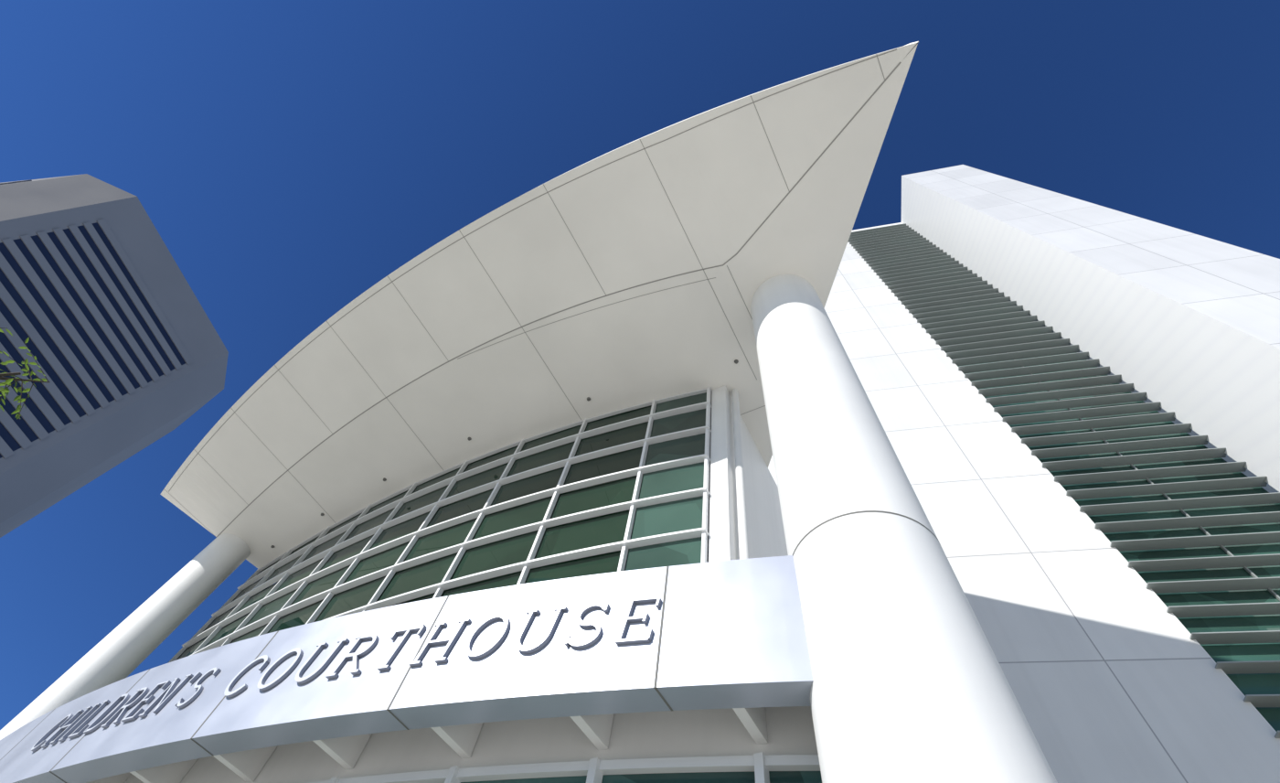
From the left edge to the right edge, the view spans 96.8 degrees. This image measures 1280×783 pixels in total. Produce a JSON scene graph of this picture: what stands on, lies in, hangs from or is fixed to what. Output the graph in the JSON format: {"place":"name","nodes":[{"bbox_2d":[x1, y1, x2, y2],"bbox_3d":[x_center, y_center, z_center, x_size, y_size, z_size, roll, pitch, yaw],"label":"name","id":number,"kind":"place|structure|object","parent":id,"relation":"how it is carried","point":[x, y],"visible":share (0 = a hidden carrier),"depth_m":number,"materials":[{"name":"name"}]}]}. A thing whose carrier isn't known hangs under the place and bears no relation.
{"place":"outdoors","nodes":[
{"label":"outdoors","id":0,"kind":"place"},
{"bbox_2d":[0,327,49,418],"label":"tree","id":1,"kind":"object","parent":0,"point":[6,389],"depth_m":8.33,"materials":[{"name":"green plant"}]},
{"bbox_2d":[0,173,228,537],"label":"building","id":2,"kind":"structure","parent":0,"point":[38,475],"depth_m":159.32,"materials":[{"name":"grey concrete"}]},
{"bbox_2d":[0,181,185,458],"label":"windows","id":3,"kind":"structure","parent":2,"relation":"in","point":[9,440],"depth_m":145.75,"materials":[{"name":"black glass"}]},
{"bbox_2d":[0,179,192,458],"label":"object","id":4,"kind":"object","parent":2,"relation":"attached to","point":[16,432],"visible":0.98,"depth_m":146.44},
{"bbox_2d":[0,0,1279,729],"label":"sky","id":5,"kind":"structure","parent":0,"point":[289,157],"materials":[{"name":"blue"}]},
{"bbox_2d":[313,242,1279,782],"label":"tower wall","id":6,"kind":"structure","parent":0,"point":[1113,674],"depth_m":16.59,"materials":[{"name":"white concrete"}]},
{"bbox_2d":[848,222,1276,732],"bbox_3d":[19.262,-1.928,29.603,5.751,61.600,0.301,-7,-64,11],"label":"tower head strip","id":7,"kind":"object","parent":6,"relation":"attached to","point":[1053,476],"visible":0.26,"depth_m":19.77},
{"bbox_2d":[847,223,1279,737],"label":"louvers","id":8,"kind":"object","parent":6,"relation":"attached to","point":[966,318],"visible":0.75,"depth_m":23.30,"materials":[{"name":"grey metal"}]},
{"bbox_2d":[957,352,1279,731],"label":"window glass","id":9,"kind":"object","parent":6,"relation":"in","point":[1256,683],"visible":0.33,"depth_m":17.61,"materials":[{"name":"green glass"}]},
{"bbox_2d":[1000,345,1279,600],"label":"tower strip mullions","id":10,"kind":"object","parent":6,"relation":"attached to","point":[1250,571],"visible":0.44,"depth_m":17.86,"materials":[{"name":"grey metal"}]},
{"bbox_2d":[901,175,1279,491],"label":"wall","id":11,"kind":"structure","parent":0,"point":[1217,381],"depth_m":24.14,"materials":[{"name":"white paint"}]},
{"bbox_2d":[902,164,1279,348],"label":"tower slab","id":12,"kind":"structure","parent":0,"point":[1237,287],"depth_m":26.77,"materials":[{"name":"white concrete"}]},
{"label":"ground","id":13,"kind":"structure","parent":0,"visible":0},
{"bbox_2d":[0,533,250,739],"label":"column","id":14,"kind":"structure","parent":13,"relation":"on","point":[129,645],"depth_m":17.08,"materials":[{"name":"white concrete"}]},
{"bbox_2d":[167,586,267,662],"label":"window panes","id":15,"kind":"structure","parent":13,"relation":"on","point":[210,623],"depth_m":19.24,"materials":[{"name":"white glass"}]},
{"bbox_2d":[169,386,711,661],"bbox_3d":[-7.258,6.514,11.373,18.391,15.400,0.956,-23,-68,18],"label":"atrium frame","id":16,"kind":"object","parent":13,"relation":"on","point":[625,544],"visible":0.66,"depth_m":14.43,"materials":[{"name":"white metal"}]},
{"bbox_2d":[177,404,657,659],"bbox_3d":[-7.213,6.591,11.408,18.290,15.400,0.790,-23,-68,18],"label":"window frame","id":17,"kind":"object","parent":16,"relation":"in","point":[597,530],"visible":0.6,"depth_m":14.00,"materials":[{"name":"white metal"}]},
{"bbox_2d":[124,705,818,782],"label":"entrance canopy slab","id":18,"kind":"structure","parent":16,"relation":"attached to","point":[692,732],"depth_m":6.19,"materials":[{"name":"white concrete"}]},
{"bbox_2d":[0,554,813,782],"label":"sign fascia","id":19,"kind":"structure","parent":18,"relation":"attached to","point":[733,634],"depth_m":6.36,"materials":[{"name":"white concrete"}]},
{"bbox_2d":[0,565,672,782],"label":"fascia joints","id":20,"kind":"object","parent":19,"relation":"attached to","point":[657,658],"visible":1,"depth_m":6.30,"materials":[{"name":"grey"}]},
{"bbox_2d":[31,596,661,751],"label":"sign letters","id":21,"kind":"object","parent":19,"relation":"attached to","point":[80,725],"visible":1,"depth_m":7.00,"materials":[{"name":"silver metal"}]},
{"bbox_2d":[85,706,767,782],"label":"support brackets","id":22,"kind":"object","parent":18,"relation":"attached to","point":[344,752],"visible":0.36,"depth_m":6.65,"materials":[{"name":"white metal"}]},
{"bbox_2d":[625,392,706,570],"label":"window panes","id":23,"kind":"structure","parent":16,"relation":"in","point":[680,515],"depth_m":11.89,"materials":[{"name":"green glass"}]},
{"bbox_2d":[306,751,820,782],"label":"storefront frame","id":24,"kind":"object","parent":13,"relation":"on","point":[761,764],"visible":0.89,"depth_m":5.65,"materials":[{"name":"white metal"}]},
{"bbox_2d":[460,770,821,782],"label":"storefront glass","id":25,"kind":"object","parent":24,"relation":"in","point":[790,776],"depth_m":5.46,"materials":[{"name":"green glass"}]},
{"bbox_2d":[731,388,749,559],"bbox_3d":[1.646,3.573,8.606,0.180,15.400,0.180,15,-61,0],"label":"rain pipe","id":26,"kind":"object","parent":13,"relation":"on","point":[743,535],"visible":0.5,"depth_m":11.66,"materials":[{"name":"white metal"}]},
{"bbox_2d":[708,384,788,562],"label":"wall","id":27,"kind":"structure","parent":13,"relation":"on","point":[766,530],"depth_m":12.82,"materials":[{"name":"white paint"}]},
{"bbox_2d":[750,274,1057,782],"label":"column","id":28,"kind":"structure","parent":13,"relation":"on","point":[910,683],"depth_m":5.15,"materials":[{"name":"white concrete"}]},
{"bbox_2d":[160,41,918,606],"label":"canopy roof","id":29,"kind":"structure","parent":28,"relation":"on","point":[721,180],"depth_m":15.03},
{"bbox_2d":[270,359,738,547],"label":"soffit light","id":30,"kind":"structure","parent":29,"relation":"attached to","point":[736,361],"depth_m":17.12,"materials":[{"name":"grey metal"}]},
{"bbox_2d":[164,48,901,536],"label":"panel joints","id":31,"kind":"object","parent":29,"relation":"attached to","point":[587,262],"visible":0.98,"depth_m":14.47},
{"bbox_2d":[792,510,942,554],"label":"column joints","id":32,"kind":"object","parent":28,"relation":"attached to","point":[858,512],"depth_m":6.02,"materials":[{"name":"grey"}]},
{"bbox_2d":[1024,309,1279,492],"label":"brackets","id":33,"kind":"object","parent":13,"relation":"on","point":[1269,488],"depth_m":27.84,"materials":[{"name":"grey metal"}]}
]}

